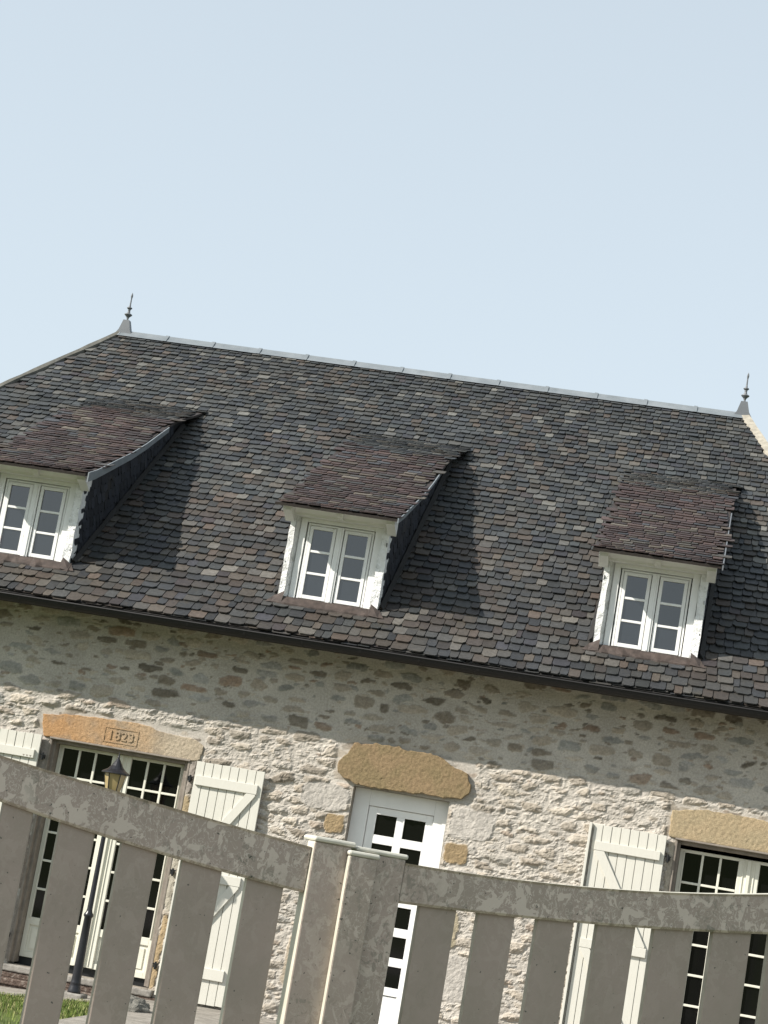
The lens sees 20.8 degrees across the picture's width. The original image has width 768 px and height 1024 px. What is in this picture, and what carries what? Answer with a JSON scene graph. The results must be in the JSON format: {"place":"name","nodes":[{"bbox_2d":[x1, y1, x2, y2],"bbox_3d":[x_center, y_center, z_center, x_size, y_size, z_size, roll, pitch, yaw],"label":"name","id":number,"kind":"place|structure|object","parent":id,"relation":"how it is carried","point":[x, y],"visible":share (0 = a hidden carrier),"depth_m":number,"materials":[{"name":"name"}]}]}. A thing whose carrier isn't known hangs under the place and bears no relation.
{"place":"outdoors","nodes":[
{"label":"outdoors","id":0,"kind":"place"},
{"bbox_2d":[0,992,88,1023],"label":"grass","id":1,"kind":"structure","parent":0,"point":[14,1002],"depth_m":17.68,"materials":[{"name":"green plant"}]},
{"bbox_2d":[58,1008,218,1023],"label":"paved terrace","id":2,"kind":"structure","parent":0,"point":[137,1018],"depth_m":17.62,"materials":[{"name":"grey stone"}]},
{"bbox_2d":[0,986,276,1023],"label":"paved path","id":3,"kind":"structure","parent":0,"point":[208,1012],"depth_m":19.59,"materials":[{"name":"grey stone"}]},
{"bbox_2d":[64,991,87,998],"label":"concrete block","id":4,"kind":"structure","parent":3,"relation":"on","point":[74,995],"depth_m":19.44,"materials":[{"name":"grey concrete"}]},
{"bbox_2d":[67,753,129,993],"bbox_3d":[-2.707,3.386,19.736,0.271,2.275,0.274,8,-10,10],"label":"street lamp","id":5,"kind":"object","parent":4,"relation":"on","point":[115,774],"visible":0.74,"depth_m":19.68,"materials":[{"name":"grey metal"}]},
{"bbox_2d":[0,995,395,1023],"bbox_3d":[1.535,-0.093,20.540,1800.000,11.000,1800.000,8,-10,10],"label":"lawn","id":6,"kind":"structure","parent":0,"point":[6,1019],"depth_m":16.53,"materials":[{"name":"green plant"}]},
{"bbox_2d":[128,995,150,1012],"bbox_3d":[-2.264,4.341,18.419,0.472,0.205,0.379,8,-10,10],"label":"rock","id":7,"kind":"object","parent":6,"relation":"on","point":[138,1004],"visible":0.42,"depth_m":18.30,"materials":[{"name":"grey stone"}]},
{"bbox_2d":[0,755,379,1023],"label":"garden gate","id":8,"kind":"structure","parent":6,"relation":"on","point":[330,881],"depth_m":4.82,"materials":[{"name":"grey wood"}]},
{"bbox_2d":[0,293,767,1023],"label":"stone house","id":9,"kind":"structure","parent":6,"relation":"on","point":[476,625],"depth_m":20.70,"materials":[{"name":"stone"}]},
{"bbox_2d":[6,736,190,987],"bbox_3d":[-2.773,3.437,20.575,1.452,2.232,0.288,8,-10,10],"label":"french door","id":10,"kind":"structure","parent":9,"relation":"in","point":[151,778],"depth_m":20.63,"materials":[{"name":"beige wood"}]},
{"bbox_2d":[347,787,449,1023],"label":"front door","id":11,"kind":"structure","parent":9,"relation":"in","point":[418,836],"depth_m":20.24,"materials":[{"name":"white paint"}]},
{"bbox_2d":[668,838,767,1023],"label":"french door","id":12,"kind":"structure","parent":9,"relation":"in","point":[703,872],"depth_m":19.72,"materials":[{"name":"beige wood"}]},
{"bbox_2d":[346,846,767,1023],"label":"garden gate","id":13,"kind":"structure","parent":6,"relation":"on","point":[731,923],"depth_m":5.18,"materials":[{"name":"grey wood"}]},
{"bbox_2d":[0,0,767,441],"label":"sky","id":14,"kind":"structure","parent":0,"point":[562,194],"materials":[{"name":"blue"}]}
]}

